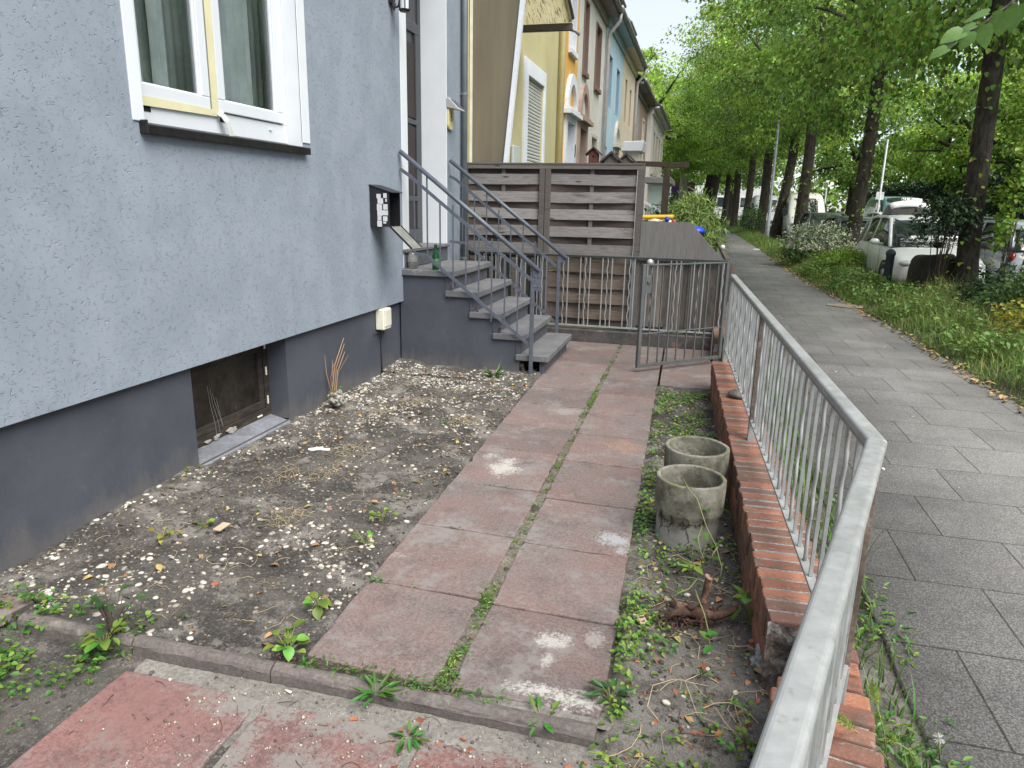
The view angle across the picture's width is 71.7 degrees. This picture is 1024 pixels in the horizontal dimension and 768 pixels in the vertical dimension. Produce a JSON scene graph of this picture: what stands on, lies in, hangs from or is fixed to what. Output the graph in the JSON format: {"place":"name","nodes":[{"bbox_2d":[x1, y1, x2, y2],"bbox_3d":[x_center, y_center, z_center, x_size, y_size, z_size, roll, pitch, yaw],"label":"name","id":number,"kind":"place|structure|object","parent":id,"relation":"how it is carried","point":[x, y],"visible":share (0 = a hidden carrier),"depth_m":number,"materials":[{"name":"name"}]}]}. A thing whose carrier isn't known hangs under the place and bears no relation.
{"place":"outdoors","nodes":[
{"label":"outdoors","id":0,"kind":"place"},
{"bbox_2d":[7,671,560,767],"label":"front paving","id":1,"kind":"structure","parent":0,"point":[117,741],"depth_m":2.15,"materials":[{"name":"red concrete"}]},
{"bbox_2d":[115,675,646,767],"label":"grit","id":2,"kind":"object","parent":1,"relation":"on","point":[347,741],"visible":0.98,"depth_m":2.14,"materials":[{"name":"gravel"}]},
{"bbox_2d":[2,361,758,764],"bbox_3d":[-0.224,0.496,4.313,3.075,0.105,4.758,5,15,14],"label":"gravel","id":3,"kind":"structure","parent":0,"point":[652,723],"depth_m":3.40,"materials":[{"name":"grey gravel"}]},
{"bbox_2d":[0,358,786,767],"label":"garden soil","id":4,"kind":"structure","parent":0,"point":[218,632],"depth_m":3.12,"materials":[{"name":"brown soil"}]},
{"bbox_2d":[17,613,139,654],"bbox_3d":[-1.603,0.951,2.634,0.508,0.137,0.065,5,15,14],"label":"edging stone","id":5,"kind":"object","parent":4,"relation":"on","point":[65,630],"visible":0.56,"depth_m":2.61,"materials":[{"name":"concrete"}]},
{"bbox_2d":[0,582,157,732],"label":"ground weeds","id":6,"kind":"object","parent":4,"relation":"on","point":[37,671],"visible":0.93,"depth_m":2.49,"materials":[{"name":"green plant"}]},
{"bbox_2d":[83,580,148,642],"bbox_3d":[-1.443,0.824,2.540,0.158,0.214,0.211,7,15,22],"label":"weed","id":7,"kind":"object","parent":4,"relation":"on","point":[100,606],"visible":0.93,"depth_m":2.54,"materials":[{"name":"green plant"}]},
{"bbox_2d":[132,634,274,682],"bbox_3d":[-1.084,0.995,2.505,0.554,0.137,0.066,5,15,14],"label":"edging stone","id":8,"kind":"object","parent":4,"relation":"on","point":[203,658],"visible":0.61,"depth_m":2.47,"materials":[{"name":"concrete"}]},
{"bbox_2d":[0,367,522,624],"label":"twigs","id":9,"kind":"object","parent":4,"relation":"on","point":[279,491],"visible":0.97,"depth_m":3.81,"materials":[{"name":"brown wood"}]},
{"bbox_2d":[0,361,535,654],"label":"pebbles","id":10,"kind":"object","parent":4,"relation":"on","point":[185,590],"visible":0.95,"depth_m":3.53,"materials":[{"name":"grey gravel"}]},
{"bbox_2d":[14,366,523,630],"bbox_3d":[-0.976,0.383,4.670,1.454,0.068,4.168,5,15,14],"label":"straw","id":11,"kind":"object","parent":4,"relation":"on","point":[285,507],"visible":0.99,"depth_m":3.71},
{"bbox_2d":[262,620,311,661],"bbox_3d":[-0.784,0.902,2.499,0.146,0.109,0.147,0,14,-3],"label":"seedling","id":12,"kind":"object","parent":4,"relation":"on","point":[289,651],"visible":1,"depth_m":2.50,"materials":[{"name":"green plant"}]},
{"bbox_2d":[252,397,487,537],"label":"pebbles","id":13,"kind":"object","parent":4,"relation":"on","point":[295,510],"visible":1,"depth_m":4.17,"materials":[{"name":"grey gravel"}]},
{"bbox_2d":[134,659,606,767],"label":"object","id":14,"kind":"structure","parent":4,"relation":"on","point":[491,740],"depth_m":2.24,"materials":[{"name":"grey concrete"}]},
{"bbox_2d":[349,669,403,708],"bbox_3d":[-0.437,0.993,2.303,0.171,0.073,0.161,5,15,14],"label":"weed rosette","id":15,"kind":"object","parent":4,"relation":"on","point":[383,693],"visible":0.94,"depth_m":2.30,"materials":[{"name":"green plant"}]},
{"bbox_2d":[293,654,511,703],"bbox_3d":[-0.370,0.986,2.351,0.768,0.058,0.140,5,15,14],"label":"joint moss","id":16,"kind":"object","parent":4,"relation":"on","point":[404,683],"visible":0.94,"depth_m":2.35,"materials":[{"name":"green plant"}]},
{"bbox_2d":[83,369,760,756],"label":"dead leaves","id":17,"kind":"object","parent":4,"relation":"on","point":[159,567],"visible":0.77,"depth_m":3.21,"materials":[{"name":"brown plant"}]},
{"bbox_2d":[271,661,596,748],"bbox_3d":[-0.277,1.062,2.305,1.101,0.140,0.064,5,15,14],"label":"edging stone","id":18,"kind":"object","parent":4,"relation":"on","point":[515,720],"visible":0.6,"depth_m":2.26,"materials":[{"name":"concrete"}]},
{"bbox_2d":[124,393,769,767],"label":"brick rubble","id":19,"kind":"object","parent":4,"relation":"on","point":[420,719],"visible":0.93,"depth_m":2.23,"materials":[{"name":"red brick"}]},
{"bbox_2d":[447,690,612,730],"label":"drifted sand","id":20,"kind":"structure","parent":4,"relation":"on","point":[546,710],"depth_m":2.24,"materials":[{"name":"beige sand"}]},
{"bbox_2d":[581,676,633,715],"bbox_3d":[0.313,0.993,2.304,0.172,0.101,0.159,5,15,14],"label":"seedling","id":21,"kind":"object","parent":4,"relation":"on","point":[605,685],"visible":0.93,"depth_m":2.29,"materials":[{"name":"green plant"}]},
{"bbox_2d":[579,388,756,767],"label":"ground weeds","id":22,"kind":"object","parent":4,"relation":"on","point":[719,739],"visible":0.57,"depth_m":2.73,"materials":[{"name":"green plant"}]},
{"bbox_2d":[598,545,768,767],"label":"straw","id":23,"kind":"object","parent":4,"relation":"on","point":[657,580],"visible":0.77,"depth_m":2.36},
{"bbox_2d":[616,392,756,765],"bbox_3d":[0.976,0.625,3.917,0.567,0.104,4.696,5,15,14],"label":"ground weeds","id":24,"kind":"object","parent":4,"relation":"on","point":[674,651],"visible":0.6,"depth_m":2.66,"materials":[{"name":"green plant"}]},
{"bbox_2d":[635,574,741,638],"bbox_3d":[0.678,0.841,2.706,0.422,0.169,0.205,-4,15,-18],"label":"uprooted stump","id":25,"kind":"object","parent":4,"relation":"on","point":[688,612],"visible":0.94,"depth_m":2.70,"materials":[{"name":"brown wood"}]},
{"bbox_2d":[654,464,726,548],"bbox_3d":[0.853,0.601,3.437,0.327,0.333,0.328,2,14,-3],"label":"concrete pipe","id":26,"kind":"object","parent":4,"relation":"on","point":[675,498],"visible":0.93,"depth_m":3.33,"materials":[{"name":"grey concrete"}]},
{"bbox_2d":[664,435,729,477],"bbox_3d":[1.006,0.491,3.898,0.343,0.323,0.342,0,15,-4],"label":"concrete pipe","id":27,"kind":"object","parent":4,"relation":"on","point":[711,453],"visible":0.57,"depth_m":3.87,"materials":[{"name":"grey concrete"}]},
{"bbox_2d":[673,477,721,653],"bbox_3d":[0.779,0.692,2.938,0.197,0.289,1.003,5,15,14],"label":"vine cutting","id":28,"kind":"object","parent":4,"relation":"on","point":[707,635],"visible":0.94,"depth_m":2.91,"materials":[{"name":"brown plant"}]},
{"bbox_2d":[307,341,711,718],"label":"path","id":29,"kind":"structure","parent":0,"point":[546,633],"depth_m":3.22,"materials":[{"name":"concrete"}]},
{"bbox_2d":[431,345,619,694],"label":"joint sand","id":30,"kind":"structure","parent":29,"relation":"on","point":[507,561],"depth_m":3.25,"materials":[{"name":"sand"}]},
{"bbox_2d":[431,346,621,686],"bbox_3d":[0.499,0.278,5.214,0.105,0.039,6.101,5,15,13],"label":"joint moss","id":31,"kind":"object","parent":29,"relation":"on","point":[461,649],"visible":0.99,"depth_m":2.78,"materials":[{"name":"green plant"}]},
{"bbox_2d":[281,211,844,418],"bbox_3d":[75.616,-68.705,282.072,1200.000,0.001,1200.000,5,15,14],"label":"ground","id":32,"kind":"structure","parent":0,"point":[664,328],"depth_m":10.14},
{"bbox_2d":[0,0,461,572],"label":"grey house","id":33,"kind":"structure","parent":32,"relation":"on","point":[200,260],"depth_m":3.96,"materials":[{"name":"paint"}]},
{"bbox_2d":[133,0,287,143],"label":"window","id":34,"kind":"structure","parent":33,"relation":"in","point":[211,66],"depth_m":4.11,"materials":[{"name":"plastic"}]},
{"bbox_2d":[190,344,270,448],"bbox_3d":[-1.880,0.050,4.618,0.076,0.592,0.980,5,15,14],"label":"cellar window","id":35,"kind":"structure","parent":33,"relation":"in","point":[231,393],"depth_m":4.68,"materials":[{"name":"brown glass"}]},
{"bbox_2d":[369,184,421,248],"bbox_3d":[-0.986,-1.425,6.047,0.378,0.524,0.245,5,15,14],"label":"mailbox","id":36,"kind":"object","parent":33,"relation":"attached to","point":[384,206],"visible":1,"depth_m":5.98,"materials":[{"name":"black metal"}]},
{"bbox_2d":[406,0,422,242],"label":"front door","id":37,"kind":"structure","parent":33,"relation":"in","point":[413,54],"depth_m":7.38,"materials":[{"name":"paint"}]},
{"bbox_2d":[460,0,467,259],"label":"downpipe","id":38,"kind":"object","parent":33,"relation":"attached to","point":[464,93],"visible":0.79,"depth_m":7.90,"materials":[{"name":"metal"}]},
{"bbox_2d":[401,242,571,373],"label":"front steps","id":39,"kind":"structure","parent":32,"relation":"on","point":[443,322],"depth_m":6.79,"materials":[{"name":"paint"}]},
{"bbox_2d":[399,149,541,373],"bbox_3d":[-0.390,-1.087,6.512,1.353,2.031,0.042,5,15,14],"label":"stair railing","id":40,"kind":"object","parent":39,"relation":"attached to","point":[535,281],"visible":1,"depth_m":6.44,"materials":[{"name":"metal"}]},
{"bbox_2d":[449,159,567,332],"bbox_3d":[-0.050,-1.413,7.756,1.348,2.001,0.042,5,15,14],"label":"stair railing","id":41,"kind":"object","parent":39,"relation":"attached to","point":[562,257],"visible":0.86,"depth_m":7.67,"materials":[{"name":"metal"}]},
{"bbox_2d":[468,0,565,270],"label":"terrace house","id":42,"kind":"structure","parent":32,"relation":"on","point":[537,135],"depth_m":11.56,"materials":[{"name":"yellow paint"}]},
{"bbox_2d":[469,0,525,162],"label":"privacy screen","id":43,"kind":"object","parent":42,"relation":"attached to","point":[496,28],"visible":0.5,"depth_m":8.06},
{"bbox_2d":[522,0,580,35],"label":"lean to roof","id":44,"kind":"object","parent":42,"relation":"attached to","point":[539,15],"visible":0.69,"depth_m":9.66,"materials":[{"name":"metal"}]},
{"bbox_2d":[556,0,582,162],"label":"terrace house","id":45,"kind":"structure","parent":32,"relation":"on","point":[571,115],"depth_m":13.93,"materials":[{"name":"orange paint"}]},
{"bbox_2d":[563,74,582,162],"bbox_3d":[1.210,-4.620,14.306,0.162,3.026,1.320,5,15,14],"label":"door","id":46,"kind":"structure","parent":45,"relation":"in","point":[571,114],"depth_m":13.84,"materials":[{"name":"white paint"}]},
{"bbox_2d":[575,0,623,162],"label":"terrace house","id":47,"kind":"structure","parent":32,"relation":"on","point":[593,50],"depth_m":16.48,"materials":[{"name":"paint"}]},
{"bbox_2d":[576,84,593,162],"bbox_3d":[1.603,-5.014,15.759,0.162,3.085,1.370,5,15,14],"label":"door","id":48,"kind":"structure","parent":47,"relation":"in","point":[583,124],"depth_m":15.32,"materials":[{"name":"white paint"}]},
{"bbox_2d":[601,0,637,159],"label":"terrace house","id":49,"kind":"structure","parent":32,"relation":"on","point":[623,36],"depth_m":20.25,"materials":[{"name":"paint"}]},
{"bbox_2d":[547,326,710,354],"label":"kerb","id":50,"kind":"structure","parent":32,"relation":"on","point":[610,336],"depth_m":8.13,"materials":[{"name":"grey concrete"}]},
{"bbox_2d":[467,162,645,330],"bbox_3d":[0.439,-1.532,8.268,2.088,1.998,0.095,5,15,14],"label":"wooden fence","id":51,"kind":"object","parent":50,"relation":"on","point":[579,208],"visible":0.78,"depth_m":8.15,"materials":[{"name":"wood"}]},
{"bbox_2d":[636,261,722,330],"bbox_3d":[1.874,-1.010,8.012,0.912,0.780,0.025,5,15,13],"label":"board panel","id":52,"kind":"object","parent":51,"relation":"attached to","point":[711,295],"visible":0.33,"depth_m":8.00,"materials":[{"name":"wood"}]},
{"bbox_2d":[639,222,721,262],"bbox_3d":[1.873,-1.565,7.832,0.907,0.432,0.015,5,15,14],"label":"plywood sheet","id":53,"kind":"object","parent":51,"relation":"attached to","point":[674,239],"visible":0.83,"depth_m":7.84,"materials":[{"name":"grey wood"}]},
{"bbox_2d":[471,250,724,333],"bbox_3d":[0.925,-0.964,8.208,2.940,1.045,0.070,5,15,14],"label":"boundary railing","id":54,"kind":"object","parent":50,"relation":"on","point":[630,307],"visible":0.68,"depth_m":8.09,"materials":[{"name":"metal"}]},
{"bbox_2d":[619,18,647,157],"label":"terrace house","id":55,"kind":"structure","parent":32,"relation":"on","point":[634,62],"depth_m":23.84,"materials":[{"name":"paint"}]},
{"bbox_2d":[634,90,657,232],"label":"terrace house","id":56,"kind":"structure","parent":32,"relation":"on","point":[647,100],"depth_m":29.69,"materials":[{"name":"paint"}]},
{"bbox_2d":[643,102,671,219],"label":"terrace house","id":57,"kind":"structure","parent":32,"relation":"on","point":[658,125],"depth_m":33.86,"materials":[{"name":"paint"}]},
{"bbox_2d":[645,177,674,219],"bbox_3d":[3.901,-4.269,18.976,0.641,2.340,2.800,5,15,14],"label":"glass porch","id":58,"kind":"object","parent":32,"relation":"on","point":[654,192],"visible":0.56,"depth_m":17.66,"materials":[{"name":"glass"}]},
{"bbox_2d":[633,161,688,219],"bbox_3d":[2.012,-2.299,11.134,1.329,2.327,0.100,5,15,14],"label":"pergola","id":59,"kind":"object","parent":32,"relation":"on","point":[665,191],"visible":0.49,"depth_m":10.80,"materials":[{"name":"wood"}]},
{"bbox_2d":[667,181,728,270],"bbox_3d":[2.921,-2.325,11.737,1.324,2.019,1.506,5,15,14],"label":"bamboo bush","id":60,"kind":"object","parent":32,"relation":"on","point":[693,210],"visible":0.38,"depth_m":11.38,"materials":[{"name":"green plant"}]},
{"bbox_2d":[722,263,734,359],"bbox_3d":[2.189,-0.661,7.193,0.040,1.110,0.040,5,15,14],"label":"gate post","id":61,"kind":"object","parent":32,"relation":"on","point":[732,269],"visible":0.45,"depth_m":7.11,"materials":[{"name":"grey metal"}]},
{"bbox_2d":[635,259,729,367],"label":"garden gate","id":62,"kind":"structure","parent":61,"relation":"attached to","point":[646,282],"depth_m":6.87,"materials":[{"name":"metal"}]},
{"bbox_2d":[669,20,852,227],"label":"linden tree","id":63,"kind":"object","parent":32,"relation":"on","point":[750,182],"visible":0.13,"depth_m":52.75,"materials":[{"name":"green plant"}]},
{"bbox_2d":[709,361,818,687],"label":"brick wall","id":64,"kind":"structure","parent":32,"relation":"on","point":[774,583],"depth_m":2.94,"materials":[{"name":"red brick"}]},
{"bbox_2d":[722,274,886,767],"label":"metal railing","id":65,"kind":"object","parent":64,"relation":"on","point":[801,720],"visible":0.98,"depth_m":1.86,"materials":[{"name":"grey metal"}]},
{"bbox_2d":[676,0,885,234],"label":"linden tree","id":66,"kind":"object","parent":32,"relation":"on","point":[766,181],"visible":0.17,"depth_m":45.06,"materials":[{"name":"green plant"}]},
{"bbox_2d":[678,0,926,238],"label":"linden tree","id":67,"kind":"object","parent":32,"relation":"on","point":[776,226],"visible":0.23,"depth_m":38.94,"materials":[{"name":"green plant"}]},
{"bbox_2d":[767,642,884,767],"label":"brick wall","id":68,"kind":"structure","parent":32,"relation":"on","point":[852,748],"depth_m":1.82,"materials":[{"name":"red brick"}]},
{"bbox_2d":[660,0,1022,240],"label":"linden tree","id":69,"kind":"object","parent":32,"relation":"on","point":[803,193],"visible":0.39,"depth_m":30.55,"materials":[{"name":"green plant"}]},
{"bbox_2d":[745,114,1015,212],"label":"distant treeline","id":70,"kind":"object","parent":32,"relation":"on","point":[831,195],"visible":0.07,"depth_m":104.00,"materials":[{"name":"green plant"}]},
{"bbox_2d":[864,167,1023,219],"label":"hedge","id":71,"kind":"object","parent":32,"relation":"on","point":[913,189],"visible":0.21,"depth_m":45.63,"materials":[{"name":"green plant"}]},
{"bbox_2d":[886,37,1023,190],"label":"roadside tree","id":72,"kind":"object","parent":32,"relation":"on","point":[956,156],"visible":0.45,"depth_m":41.95,"materials":[{"name":"green plant"}]},
{"bbox_2d":[977,44,1023,202],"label":"roadside tree","id":73,"kind":"object","parent":32,"relation":"on","point":[1016,132],"visible":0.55,"depth_m":32.36,"materials":[{"name":"green plant"}]},
{"bbox_2d":[625,0,1019,210],"label":"sky","id":74,"kind":"structure","parent":0,"point":[648,17],"materials":[{"name":"white"}]},
{"bbox_2d":[751,349,964,767],"bbox_3d":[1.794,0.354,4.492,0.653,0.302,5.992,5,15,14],"label":"edge grass","id":75,"kind":"structure","parent":0,"point":[881,664],"depth_m":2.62,"materials":[{"name":"green plant"}]},
{"bbox_2d":[760,393,975,767],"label":"edge weeds","id":76,"kind":"object","parent":75,"relation":"on","point":[923,751],"visible":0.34,"depth_m":2.21,"materials":[{"name":"green plant"}]},
{"bbox_2d":[716,228,1023,767],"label":"sidewalk","id":77,"kind":"structure","parent":0,"point":[952,572],"depth_m":3.81,"materials":[{"name":"grey concrete"}]},
{"bbox_2d":[723,227,1023,406],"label":"verge","id":78,"kind":"structure","parent":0,"point":[1008,389],"depth_m":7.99,"materials":[{"name":"green plant"}]},
{"bbox_2d":[727,226,828,263],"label":"verge grass","id":79,"kind":"structure","parent":78,"relation":"on","point":[755,237],"depth_m":31.61,"materials":[{"name":"green plant"}]},
{"bbox_2d":[768,214,859,264],"bbox_3d":[8.297,-3.929,19.562,2.642,1.479,2.354,0,14,-5],"label":"variegated bush","id":80,"kind":"object","parent":78,"relation":"on","point":[794,250],"visible":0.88,"depth_m":19.19,"materials":[{"name":"green plant"}]},
{"bbox_2d":[806,244,866,271],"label":"verge bush","id":81,"kind":"object","parent":78,"relation":"on","point":[842,257],"visible":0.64,"depth_m":16.56,"materials":[{"name":"green plant"}]},
{"bbox_2d":[769,258,1023,412],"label":"leaf litter","id":82,"kind":"object","parent":78,"relation":"on","point":[991,393],"visible":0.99,"depth_m":7.97,"materials":[{"name":"brown plant"}]},
{"bbox_2d":[798,262,1023,388],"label":"verge weeds","id":83,"kind":"object","parent":78,"relation":"on","point":[974,350],"visible":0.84,"depth_m":10.19,"materials":[{"name":"green plant"}]},
{"bbox_2d":[906,242,955,292],"bbox_3d":[7.782,-2.130,13.163,0.622,1.012,0.943,5,15,14],"label":"covered scooter","id":84,"kind":"object","parent":78,"relation":"on","point":[919,265],"visible":0.52,"depth_m":12.79,"materials":[{"name":"black fabric"}]},
{"bbox_2d":[904,182,992,285],"bbox_3d":[7.535,-2.450,12.421,1.320,2.099,1.189,5,15,14],"label":"verge bush","id":85,"kind":"object","parent":78,"relation":"on","point":[951,216],"visible":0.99,"depth_m":12.22,"materials":[{"name":"green plant"}]},
{"bbox_2d":[928,0,1023,59],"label":"linden tree","id":86,"kind":"object","parent":78,"relation":"on","point":[1009,18],"visible":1,"depth_m":2.43,"materials":[{"name":"green plant"}]},
{"bbox_2d":[945,254,1023,310],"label":"verge bush","id":87,"kind":"object","parent":78,"relation":"on","point":[974,290],"visible":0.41,"depth_m":10.74,"materials":[{"name":"green plant"}]},
{"bbox_2d":[967,261,1023,321],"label":"verge bush","id":88,"kind":"object","parent":78,"relation":"on","point":[996,296],"visible":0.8,"depth_m":9.51,"materials":[{"name":"green plant"}]},
{"bbox_2d":[984,298,1023,343],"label":"verge bush","id":89,"kind":"object","parent":78,"relation":"on","point":[1017,321],"visible":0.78,"depth_m":8.13,"materials":[{"name":"yellow plant"}]},
{"bbox_2d":[988,153,1023,282],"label":"verge bush","id":90,"kind":"object","parent":78,"relation":"on","point":[1006,227],"visible":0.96,"depth_m":11.68,"materials":[{"name":"green plant"}]},
{"bbox_2d":[778,255,999,313],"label":"verge grass","id":91,"kind":"structure","parent":0,"point":[794,266],"depth_m":12.88,"materials":[{"name":"green plant"}]},
{"label":"lawn","id":92,"kind":"structure","parent":0,"visible":0},
{"bbox_2d":[638,44,718,174],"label":"distant tree","id":93,"kind":"object","parent":92,"relation":"on","point":[678,126],"visible":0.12,"depth_m":57.12,"materials":[{"name":"green plant"}]},
{"bbox_2d":[639,62,747,202],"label":"pale tree","id":94,"kind":"object","parent":92,"relation":"on","point":[683,182],"visible":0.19,"depth_m":66.17,"materials":[{"name":"green plant"}]},
{"bbox_2d":[667,59,778,224],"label":"linden tree","id":95,"kind":"object","parent":92,"relation":"on","point":[727,193],"visible":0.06,"depth_m":66.33,"materials":[{"name":"green plant"}]},
{"bbox_2d":[670,43,817,226],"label":"linden tree","id":96,"kind":"object","parent":92,"relation":"on","point":[736,200],"visible":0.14,"depth_m":59.56,"materials":[{"name":"green plant"}]},
{"bbox_2d":[689,155,802,221],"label":"distant tree","id":97,"kind":"object","parent":92,"relation":"on","point":[744,187],"visible":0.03,"depth_m":84.03,"materials":[{"name":"green plant"}]},
{"bbox_2d":[777,79,947,215],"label":"roadside tree","id":98,"kind":"object","parent":92,"relation":"on","point":[846,172],"visible":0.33,"depth_m":54.70,"materials":[{"name":"green plant"}]},
{"bbox_2d":[874,47,1019,184],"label":"distant tree","id":99,"kind":"object","parent":92,"relation":"on","point":[924,121],"visible":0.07,"depth_m":63.32,"materials":[{"name":"green plant"}]},
{"label":"road","id":100,"kind":"structure","parent":0,"visible":0},
{"bbox_2d":[781,192,831,240],"bbox_3d":[16.150,-9.316,39.438,2.480,2.611,5.626,5,15,14],"label":"parked van","id":101,"kind":"object","parent":100,"relation":"on","point":[819,205],"visible":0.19,"depth_m":38.02,"materials":[{"name":"beige paint"}]},
{"bbox_2d":[699,0,1023,288],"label":"linden tree","id":102,"kind":"object","parent":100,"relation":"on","point":[991,67],"visible":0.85,"depth_m":12.07,"materials":[{"name":"green plant"}]},
{"bbox_2d":[706,0,1023,247],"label":"linden tree","id":103,"kind":"object","parent":100,"relation":"on","point":[878,98],"visible":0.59,"depth_m":19.63,"materials":[{"name":"green plant"}]},
{"bbox_2d":[866,201,929,216],"bbox_3d":[13.943,-5.691,26.200,2.167,2.039,4.845,5,15,14],"label":"parked car","id":104,"kind":"object","parent":100,"relation":"on","point":[898,208],"visible":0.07,"depth_m":23.86,"materials":[{"name":"white paint"}]},
{"bbox_2d":[854,215,985,283],"bbox_3d":[8.934,-2.925,15.800,2.147,1.628,4.385,5,15,14],"label":"parked car","id":105,"kind":"object","parent":100,"relation":"on","point":[880,235],"visible":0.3,"depth_m":15.06,"materials":[{"name":"white paint"}]},
{"bbox_2d":[980,217,1023,287],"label":"parked car","id":106,"kind":"object","parent":100,"relation":"on","point":[988,233],"visible":0.16,"depth_m":13.84,"materials":[{"name":"silver metal"}]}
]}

